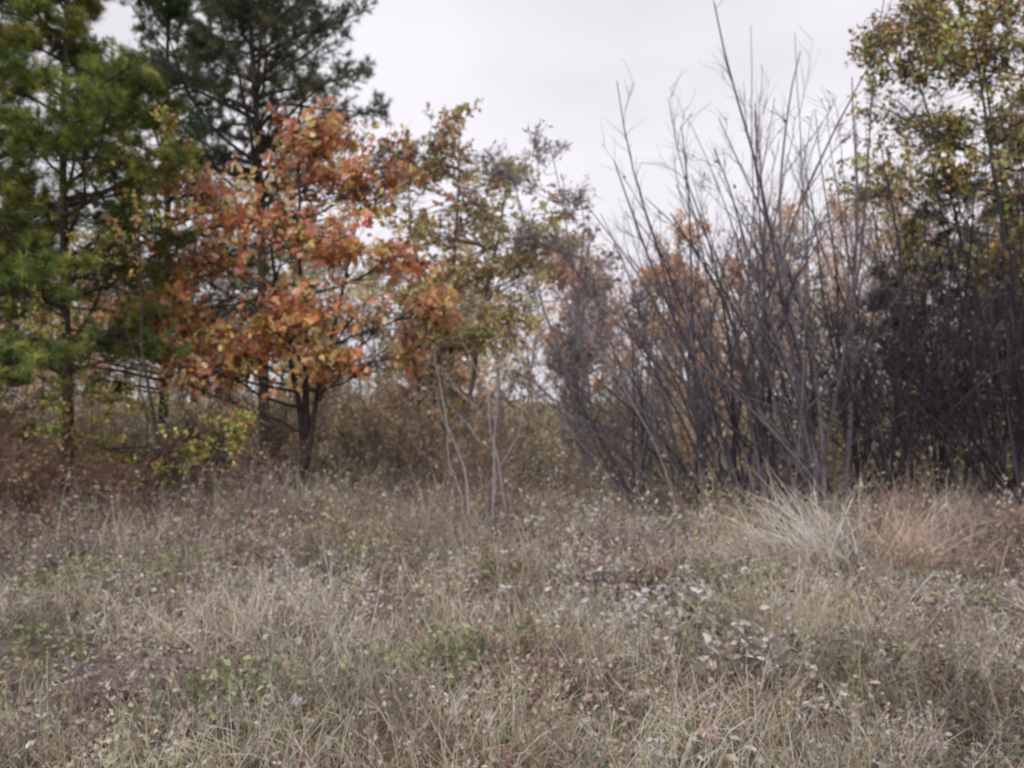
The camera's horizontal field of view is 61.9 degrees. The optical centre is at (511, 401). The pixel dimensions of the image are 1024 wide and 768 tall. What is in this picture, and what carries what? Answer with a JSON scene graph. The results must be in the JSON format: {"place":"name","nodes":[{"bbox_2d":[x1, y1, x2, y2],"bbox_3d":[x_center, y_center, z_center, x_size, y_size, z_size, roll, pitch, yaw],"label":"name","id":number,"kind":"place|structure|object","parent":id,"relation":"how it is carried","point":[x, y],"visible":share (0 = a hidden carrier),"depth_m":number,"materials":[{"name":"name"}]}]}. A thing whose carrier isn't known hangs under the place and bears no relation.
{"place":"outdoors","nodes":[
{"label":"outdoors","id":0,"kind":"place"},
{"bbox_2d":[0,402,1023,767],"bbox_3d":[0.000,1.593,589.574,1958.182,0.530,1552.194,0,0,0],"label":"ground","id":1,"kind":"structure","parent":0,"point":[386,600],"depth_m":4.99,"materials":[{"name":"beige plant"}]},
{"bbox_2d":[0,0,90,423],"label":"pine tree","id":2,"kind":"object","parent":1,"relation":"on","point":[18,361],"visible":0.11,"depth_m":17.40,"materials":[{"name":"green plant"}]},
{"bbox_2d":[0,13,113,443],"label":"pine tree","id":3,"kind":"object","parent":1,"relation":"on","point":[4,154],"visible":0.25,"depth_m":12.56,"materials":[{"name":"green plant"}]},
{"bbox_2d":[0,571,130,629],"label":"dry grass tuft","id":4,"kind":"object","parent":1,"relation":"on","point":[71,600],"visible":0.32,"depth_m":6.05,"materials":[{"name":"beige plant"}]},
{"bbox_2d":[0,530,132,587],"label":"plant","id":5,"kind":"object","parent":1,"relation":"on","point":[50,550],"visible":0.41,"depth_m":7.61,"materials":[{"name":"brown plant"}]},
{"bbox_2d":[0,555,133,606],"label":"plant","id":6,"kind":"object","parent":1,"relation":"on","point":[22,589],"visible":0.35,"depth_m":6.84,"materials":[{"name":"brown plant"}]},
{"bbox_2d":[0,517,140,558],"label":"plant","id":7,"kind":"object","parent":1,"relation":"on","point":[39,529],"visible":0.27,"depth_m":8.67,"materials":[{"name":"brown plant"}]},
{"bbox_2d":[1,532,157,599],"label":"plant","id":8,"kind":"object","parent":1,"relation":"on","point":[25,567],"visible":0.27,"depth_m":7.87,"materials":[{"name":"brown plant"}]},
{"bbox_2d":[2,511,169,548],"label":"plant","id":9,"kind":"object","parent":1,"relation":"on","point":[100,524],"visible":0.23,"depth_m":9.04,"materials":[{"name":"brown plant"}]},
{"bbox_2d":[24,531,158,603],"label":"dry grass tuft","id":10,"kind":"object","parent":1,"relation":"on","point":[87,572],"visible":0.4,"depth_m":6.73,"materials":[{"name":"beige plant"}]},
{"bbox_2d":[0,404,186,532],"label":"bare shrub","id":11,"kind":"object","parent":1,"relation":"on","point":[35,476],"visible":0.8,"depth_m":10.13,"materials":[{"name":"brown plant"}]},
{"bbox_2d":[0,519,193,585],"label":"plant","id":12,"kind":"object","parent":1,"relation":"on","point":[77,553],"visible":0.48,"depth_m":7.77,"materials":[{"name":"brown plant"}]},
{"bbox_2d":[1,562,196,610],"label":"plant","id":13,"kind":"object","parent":1,"relation":"on","point":[103,583],"visible":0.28,"depth_m":6.72,"materials":[{"name":"brown plant"}]},
{"bbox_2d":[0,0,214,503],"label":"pine tree","id":14,"kind":"object","parent":1,"relation":"on","point":[77,117],"visible":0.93,"depth_m":10.99,"materials":[{"name":"green plant"}]},
{"bbox_2d":[0,608,244,707],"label":"plant","id":15,"kind":"object","parent":1,"relation":"on","point":[38,627],"visible":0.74,"depth_m":5.11,"materials":[{"name":"brown plant"}]},
{"bbox_2d":[14,105,258,510],"bbox_3d":[-4.847,-1.101,10.944,3.244,5.367,1.296,0,0,0],"label":"maple sapling","id":16,"kind":"object","parent":1,"relation":"on","point":[246,418],"visible":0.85,"depth_m":10.97,"materials":[{"name":"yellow plant"}]},
{"bbox_2d":[7,617,292,744],"bbox_3d":[-1.910,1.441,4.527,1.454,0.512,1.063,0,0,0],"label":"plant","id":17,"kind":"object","parent":1,"relation":"on","point":[107,672],"visible":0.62,"depth_m":4.51,"materials":[{"name":"grey plant"}]},
{"bbox_2d":[94,530,211,578],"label":"dry grass tuft","id":18,"kind":"object","parent":1,"relation":"on","point":[166,559],"visible":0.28,"depth_m":7.57,"materials":[{"name":"brown plant"}]},
{"bbox_2d":[7,0,318,437],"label":"pine tree","id":19,"kind":"object","parent":1,"relation":"on","point":[173,10],"visible":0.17,"depth_m":18.27,"materials":[{"name":"green plant"}]},
{"bbox_2d":[31,524,297,603],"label":"plant","id":20,"kind":"object","parent":1,"relation":"on","point":[162,570],"visible":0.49,"depth_m":7.28,"materials":[{"name":"brown plant"}]},
{"bbox_2d":[31,384,299,503],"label":"leafy shrub","id":21,"kind":"object","parent":1,"relation":"on","point":[162,454],"visible":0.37,"depth_m":12.27,"materials":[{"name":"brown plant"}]},
{"bbox_2d":[114,514,217,554],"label":"dry grass tuft","id":22,"kind":"object","parent":1,"relation":"on","point":[165,531],"visible":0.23,"depth_m":8.80,"materials":[{"name":"brown plant"}]},
{"bbox_2d":[85,496,252,539],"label":"plant","id":23,"kind":"object","parent":1,"relation":"on","point":[169,522],"visible":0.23,"depth_m":9.57,"materials":[{"name":"brown plant"}]},
{"bbox_2d":[129,527,248,599],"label":"dry grass tuft","id":24,"kind":"object","parent":1,"relation":"on","point":[200,579],"visible":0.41,"depth_m":7.31,"materials":[{"name":"beige plant"}]},
{"bbox_2d":[178,498,231,532],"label":"dry grass tuft","id":25,"kind":"object","parent":1,"relation":"on","point":[215,519],"visible":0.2,"depth_m":10.29,"materials":[{"name":"brown plant"}]},
{"bbox_2d":[139,626,294,699],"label":"dry grass tuft","id":26,"kind":"object","parent":1,"relation":"on","point":[235,666],"visible":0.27,"depth_m":4.96,"materials":[{"name":"beige plant"}]},
{"bbox_2d":[134,547,327,663],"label":"dry grass tuft","id":27,"kind":"object","parent":1,"relation":"on","point":[230,616],"visible":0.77,"depth_m":5.38,"materials":[{"name":"beige plant"}]},
{"bbox_2d":[144,376,339,492],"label":"bare shrub","id":28,"kind":"object","parent":1,"relation":"on","point":[267,428],"visible":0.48,"depth_m":13.71,"materials":[{"name":"brown plant"}]},
{"bbox_2d":[199,556,292,599],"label":"dry grass tuft","id":29,"kind":"object","parent":1,"relation":"on","point":[242,580],"visible":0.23,"depth_m":7.14,"materials":[{"name":"beige plant"}]},
{"bbox_2d":[40,620,469,752],"bbox_3d":[-1.383,1.442,4.480,2.138,0.490,1.384,0,0,-13],"label":"plant","id":30,"kind":"object","parent":1,"relation":"on","point":[212,673],"visible":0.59,"depth_m":4.31,"materials":[{"name":"brown plant"}]},
{"bbox_2d":[81,0,454,480],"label":"pine tree","id":31,"kind":"object","parent":1,"relation":"on","point":[247,18],"visible":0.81,"depth_m":15.98,"materials":[{"name":"green plant"}]},
{"bbox_2d":[77,95,465,501],"bbox_3d":[-3.301,-1.362,11.865,5.278,6.086,2.982,0,0,0],"label":"oak tree","id":32,"kind":"object","parent":1,"relation":"on","point":[280,317],"visible":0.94,"depth_m":11.92,"materials":[{"name":"orange plant"}]},
{"bbox_2d":[52,539,529,614],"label":"plant","id":33,"kind":"object","parent":1,"relation":"on","point":[190,592],"visible":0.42,"depth_m":7.19,"materials":[{"name":"brown plant"}]},
{"bbox_2d":[249,559,359,604],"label":"dry grass tuft","id":34,"kind":"object","parent":1,"relation":"on","point":[304,583],"visible":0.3,"depth_m":7.00,"materials":[{"name":"beige plant"}]},
{"bbox_2d":[291,509,353,551],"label":"dry grass tuft","id":35,"kind":"object","parent":1,"relation":"on","point":[319,535],"visible":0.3,"depth_m":9.07,"materials":[{"name":"beige plant"}]},
{"bbox_2d":[232,538,415,592],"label":"plant","id":36,"kind":"object","parent":1,"relation":"on","point":[333,571],"visible":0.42,"depth_m":7.64,"materials":[{"name":"brown plant"}]},
{"bbox_2d":[268,379,479,497],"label":"bare shrub","id":37,"kind":"object","parent":1,"relation":"on","point":[374,434],"visible":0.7,"depth_m":14.80,"materials":[{"name":"brown plant"}]},
{"bbox_2d":[340,501,409,539],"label":"dry grass tuft","id":38,"kind":"object","parent":1,"relation":"on","point":[369,521],"visible":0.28,"depth_m":9.76,"materials":[{"name":"brown plant"}]},
{"bbox_2d":[285,539,546,587],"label":"plant","id":39,"kind":"object","parent":1,"relation":"on","point":[417,549],"visible":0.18,"depth_m":7.94,"materials":[{"name":"brown plant"}]},
{"bbox_2d":[358,527,501,637],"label":"dry grass tuft","id":40,"kind":"object","parent":1,"relation":"on","point":[442,602],"visible":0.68,"depth_m":5.71,"materials":[{"name":"beige plant"}]},
{"bbox_2d":[243,609,648,707],"bbox_3d":[-0.317,1.362,4.707,2.068,0.410,1.016,0,0,0],"label":"plant","id":41,"kind":"object","parent":1,"relation":"on","point":[440,634],"visible":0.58,"depth_m":4.55,"materials":[{"name":"brown plant"}]},
{"bbox_2d":[395,279,544,531],"bbox_3d":[-0.243,-0.028,11.477,1.849,3.338,2.322,0,0,-35],"label":"sapling","id":42,"kind":"object","parent":1,"relation":"on","point":[498,335],"visible":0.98,"depth_m":11.89,"materials":[{"name":"grey plant"}]},
{"bbox_2d":[453,499,508,519],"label":"dry grass tuft","id":43,"kind":"object","parent":1,"relation":"on","point":[483,511],"visible":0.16,"depth_m":10.83,"materials":[{"name":"brown plant"}]},
{"bbox_2d":[376,98,600,481],"bbox_3d":[-0.531,-2.152,17.128,4.548,7.733,2.259,0,0,0],"label":"yellow leaved tree","id":44,"kind":"object","parent":1,"relation":"on","point":[419,230],"visible":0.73,"depth_m":16.84,"materials":[{"name":"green plant"}]},
{"bbox_2d":[410,528,609,568],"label":"plant","id":45,"kind":"object","parent":1,"relation":"on","point":[419,539],"visible":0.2,"depth_m":8.24,"materials":[{"name":"brown plant"}]},
{"bbox_2d":[0,337,1021,500],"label":"background brush","id":46,"kind":"object","parent":1,"relation":"on","point":[483,436],"visible":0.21,"depth_m":16.67,"materials":[{"name":"brown plant"}]},
{"bbox_2d":[0,152,1022,455],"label":"distant trees","id":47,"kind":"object","parent":1,"relation":"on","point":[462,372],"visible":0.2,"depth_m":31.68,"materials":[{"name":"orange plant"}]},
{"bbox_2d":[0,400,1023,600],"bbox_3d":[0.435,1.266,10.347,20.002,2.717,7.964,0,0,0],"label":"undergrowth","id":48,"kind":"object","parent":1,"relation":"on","point":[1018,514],"visible":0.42,"depth_m":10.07,"materials":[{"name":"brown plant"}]},
{"bbox_2d":[0,485,1023,767],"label":"leaf litter","id":49,"kind":"object","parent":1,"relation":"on","point":[294,701],"visible":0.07,"depth_m":4.38,"materials":[{"name":"brown plant"}]},
{"bbox_2d":[469,519,587,566],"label":"dry grass tuft","id":50,"kind":"object","parent":1,"relation":"on","point":[535,546],"visible":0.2,"depth_m":8.02,"materials":[{"name":"brown plant"}]},
{"bbox_2d":[508,492,574,529],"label":"dry grass tuft","id":51,"kind":"object","parent":1,"relation":"on","point":[539,502],"visible":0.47,"depth_m":10.36,"materials":[{"name":"brown plant"}]},
{"bbox_2d":[464,118,628,500],"bbox_3d":[0.531,-1.425,13.968,2.671,6.484,1.494,0,0,0],"label":"grey twiggy tree","id":52,"kind":"object","parent":1,"relation":"on","point":[531,238],"visible":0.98,"depth_m":13.96,"materials":[{"name":"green plant"}]},
{"bbox_2d":[462,541,666,668],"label":"dry grass tuft","id":53,"kind":"object","parent":1,"relation":"on","point":[573,620],"visible":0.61,"depth_m":4.94,"materials":[{"name":"beige plant"}]},
{"bbox_2d":[501,331,682,479],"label":"bare shrub","id":54,"kind":"object","parent":1,"relation":"on","point":[549,419],"visible":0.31,"depth_m":16.68,"materials":[{"name":"brown plant"}]},
{"bbox_2d":[498,238,690,521],"bbox_3d":[1.305,-0.251,12.669,2.743,4.114,4.238,0,0,14],"label":"bare shrub","id":55,"kind":"object","parent":1,"relation":"on","point":[623,458],"visible":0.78,"depth_m":11.75,"materials":[{"name":"grey plant"}]},
{"bbox_2d":[500,541,691,620],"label":"plant","id":56,"kind":"object","parent":1,"relation":"on","point":[592,570],"visible":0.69,"depth_m":6.92,"materials":[{"name":"brown plant"}]},
{"bbox_2d":[550,516,710,569],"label":"plant","id":57,"kind":"object","parent":1,"relation":"on","point":[643,541],"visible":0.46,"depth_m":8.14,"materials":[{"name":"brown plant"}]},
{"bbox_2d":[572,509,704,553],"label":"plant","id":58,"kind":"object","parent":1,"relation":"on","point":[621,527],"visible":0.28,"depth_m":8.84,"materials":[{"name":"brown plant"}]},
{"bbox_2d":[494,564,789,645],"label":"plant","id":59,"kind":"object","parent":1,"relation":"on","point":[669,596],"visible":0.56,"depth_m":5.93,"materials":[{"name":"grey plant"}]},
{"bbox_2d":[491,102,802,525],"bbox_3d":[1.408,-1.184,11.378,4.256,5.930,2.803,0,0,33],"label":"bare shrub","id":60,"kind":"object","parent":1,"relation":"on","point":[699,463],"visible":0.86,"depth_m":11.46,"materials":[{"name":"grey plant"}]},
{"bbox_2d":[603,575,722,631],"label":"dry grass tuft","id":61,"kind":"object","parent":1,"relation":"on","point":[669,603],"visible":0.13,"depth_m":6.07,"materials":[{"name":"beige plant"}]},
{"bbox_2d":[607,536,722,582],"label":"dry grass tuft","id":62,"kind":"object","parent":1,"relation":"on","point":[666,559],"visible":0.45,"depth_m":7.27,"materials":[{"name":"beige plant"}]},
{"bbox_2d":[598,571,733,662],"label":"dry grass tuft","id":63,"kind":"object","parent":1,"relation":"on","point":[688,633],"visible":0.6,"depth_m":5.10,"materials":[{"name":"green plant"}]},
{"bbox_2d":[576,543,762,598],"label":"plant","id":64,"kind":"object","parent":1,"relation":"on","point":[663,569],"visible":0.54,"depth_m":6.89,"materials":[{"name":"brown plant"}]},
{"bbox_2d":[513,35,898,516],"bbox_3d":[2.518,-1.549,11.836,5.154,6.637,4.203,0,0,0],"label":"bare shrub","id":65,"kind":"object","parent":1,"relation":"on","point":[737,445],"visible":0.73,"depth_m":11.54,"materials":[{"name":"grey plant"}]},
{"bbox_2d":[657,535,793,636],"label":"dry grass tuft","id":66,"kind":"object","parent":1,"relation":"on","point":[728,603],"visible":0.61,"depth_m":5.72,"materials":[{"name":"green plant"}]},
{"bbox_2d":[659,544,834,603],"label":"plant","id":67,"kind":"object","parent":1,"relation":"on","point":[759,563],"visible":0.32,"depth_m":7.01,"materials":[{"name":"brown plant"}]},
{"bbox_2d":[593,588,908,725],"bbox_3d":[1.400,1.367,4.854,1.507,0.580,1.608,0,0,28],"label":"plant","id":68,"kind":"object","parent":1,"relation":"on","point":[710,642],"visible":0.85,"depth_m":4.73,"materials":[{"name":"grey plant"}]},
{"bbox_2d":[570,529,936,618],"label":"plant","id":69,"kind":"object","parent":1,"relation":"on","point":[735,567],"visible":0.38,"depth_m":6.74,"materials":[{"name":"brown plant"}]},
{"bbox_2d":[713,476,806,545],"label":"dry grass tuft","id":70,"kind":"object","parent":1,"relation":"on","point":[769,518],"visible":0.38,"depth_m":9.22,"materials":[{"name":"beige plant"}]},
{"bbox_2d":[701,464,841,556],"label":"dry grass tuft","id":71,"kind":"object","parent":1,"relation":"on","point":[773,536],"visible":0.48,"depth_m":8.41,"materials":[{"name":"beige plant"}]},
{"bbox_2d":[606,0,939,519],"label":"bare shrub","id":72,"kind":"object","parent":1,"relation":"on","point":[811,456],"visible":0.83,"depth_m":11.14,"materials":[{"name":"grey plant"}]},
{"bbox_2d":[707,563,839,647],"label":"dry grass tuft","id":73,"kind":"object","parent":1,"relation":"on","point":[810,631],"visible":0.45,"depth_m":5.54,"materials":[{"name":"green plant"}]},
{"bbox_2d":[722,458,893,576],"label":"dry grass tuft","id":74,"kind":"object","parent":1,"relation":"on","point":[805,531],"visible":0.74,"depth_m":7.97,"materials":[{"name":"beige plant"}]},
{"bbox_2d":[700,533,923,600],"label":"plant","id":75,"kind":"object","parent":1,"relation":"on","point":[812,560],"visible":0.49,"depth_m":7.49,"materials":[{"name":"brown plant"}]},
{"bbox_2d":[716,503,925,550],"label":"plant","id":76,"kind":"object","parent":1,"relation":"on","point":[800,527],"visible":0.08,"depth_m":9.01,"materials":[{"name":"brown plant"}]},
{"bbox_2d":[667,250,976,477],"bbox_3d":[5.625,-0.591,15.769,5.573,4.641,5.309,0,0,0],"label":"bare shrub","id":77,"kind":"object","parent":1,"relation":"on","point":[790,393],"visible":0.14,"depth_m":16.08,"materials":[{"name":"grey plant"}]},
{"bbox_2d":[634,590,1023,758],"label":"plant","id":78,"kind":"object","parent":1,"relation":"on","point":[973,672],"visible":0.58,"depth_m":4.62,"materials":[{"name":"brown plant"}]},
{"bbox_2d":[811,484,873,520],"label":"dry grass tuft","id":79,"kind":"object","parent":1,"relation":"on","point":[838,505],"visible":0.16,"depth_m":10.85,"materials":[{"name":"beige plant"}]},
{"bbox_2d":[764,615,934,708],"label":"dry grass tuft","id":80,"kind":"object","parent":1,"relation":"on","point":[850,677],"visible":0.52,"depth_m":4.75,"materials":[{"name":"beige plant"}]},
{"bbox_2d":[682,71,1023,511],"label":"bare shrub","id":81,"kind":"object","parent":1,"relation":"on","point":[891,442],"visible":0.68,"depth_m":11.67,"materials":[{"name":"grey plant"}]},
{"bbox_2d":[791,574,923,636],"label":"dry grass tuft","id":82,"kind":"object","parent":1,"relation":"on","point":[848,618],"visible":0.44,"depth_m":5.77,"materials":[{"name":"beige plant"}]},
{"bbox_2d":[717,69,1023,514],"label":"bare shrub","id":83,"kind":"object","parent":1,"relation":"on","point":[943,449],"visible":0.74,"depth_m":11.35,"materials":[{"name":"grey plant"}]},
{"bbox_2d":[782,459,1003,582],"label":"dry grass tuft","id":84,"kind":"object","parent":1,"relation":"on","point":[910,547],"visible":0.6,"depth_m":8.20,"materials":[{"name":"beige plant"}]},
{"bbox_2d":[772,228,1022,486],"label":"bare shrub","id":85,"kind":"object","parent":1,"relation":"on","point":[934,367],"visible":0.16,"depth_m":15.49,"materials":[{"name":"grey plant"}]},
{"bbox_2d":[783,108,1023,508],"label":"bare shrub","id":86,"kind":"object","parent":1,"relation":"on","point":[1017,478],"visible":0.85,"depth_m":11.07,"materials":[{"name":"grey plant"}]},
{"bbox_2d":[855,515,951,576],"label":"dry grass tuft","id":87,"kind":"object","parent":1,"relation":"on","point":[899,551],"visible":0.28,"depth_m":8.31,"materials":[{"name":"beige plant"}]},
{"bbox_2d":[822,199,1011,458],"bbox_3d":[8.955,-1.432,19.207,3.876,6.197,3.956,0,0,-17],"label":"tree","id":88,"kind":"object","parent":1,"relation":"on","point":[948,230],"visible":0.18,"depth_m":18.92,"materials":[{"name":"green plant"}]},
{"bbox_2d":[820,526,1023,587],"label":"plant","id":89,"kind":"object","parent":1,"relation":"on","point":[945,554],"visible":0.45,"depth_m":8.32,"materials":[{"name":"brown plant"}]},
{"bbox_2d":[825,0,1023,482],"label":"yellow leaved tree","id":90,"kind":"object","parent":1,"relation":"on","point":[942,41],"visible":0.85,"depth_m":13.15,"materials":[{"name":"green plant"}]},
{"bbox_2d":[895,483,980,528],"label":"dry grass tuft","id":91,"kind":"object","parent":1,"relation":"on","point":[941,505],"visible":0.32,"depth_m":10.35,"materials":[{"name":"beige plant"}]},
{"bbox_2d":[868,213,1023,480],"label":"bare shrub","id":92,"kind":"object","parent":1,"relation":"on","point":[967,347],"visible":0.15,"depth_m":16.00,"materials":[{"name":"grey plant"}]},
{"bbox_2d":[903,487,1023,577],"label":"dry grass tuft","id":93,"kind":"object","parent":1,"relation":"on","point":[971,554],"visible":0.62,"depth_m":8.55,"materials":[{"name":"beige plant"}]},
{"bbox_2d":[915,95,1023,462],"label":"tree","id":94,"kind":"object","parent":1,"relation":"on","point":[961,197],"visible":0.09,"depth_m":18.32,"materials":[{"name":"green plant"}]},
{"bbox_2d":[965,194,1023,410],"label":"bare shrub","id":95,"kind":"object","parent":1,"relation":"on","point":[1013,283],"visible":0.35,"depth_m":11.90,"materials":[{"name":"grey plant"}]},
{"bbox_2d":[0,0,1023,401],"label":"sky","id":96,"kind":"structure","parent":0,"point":[560,63],"materials":[{"name":"white"}]}
]}

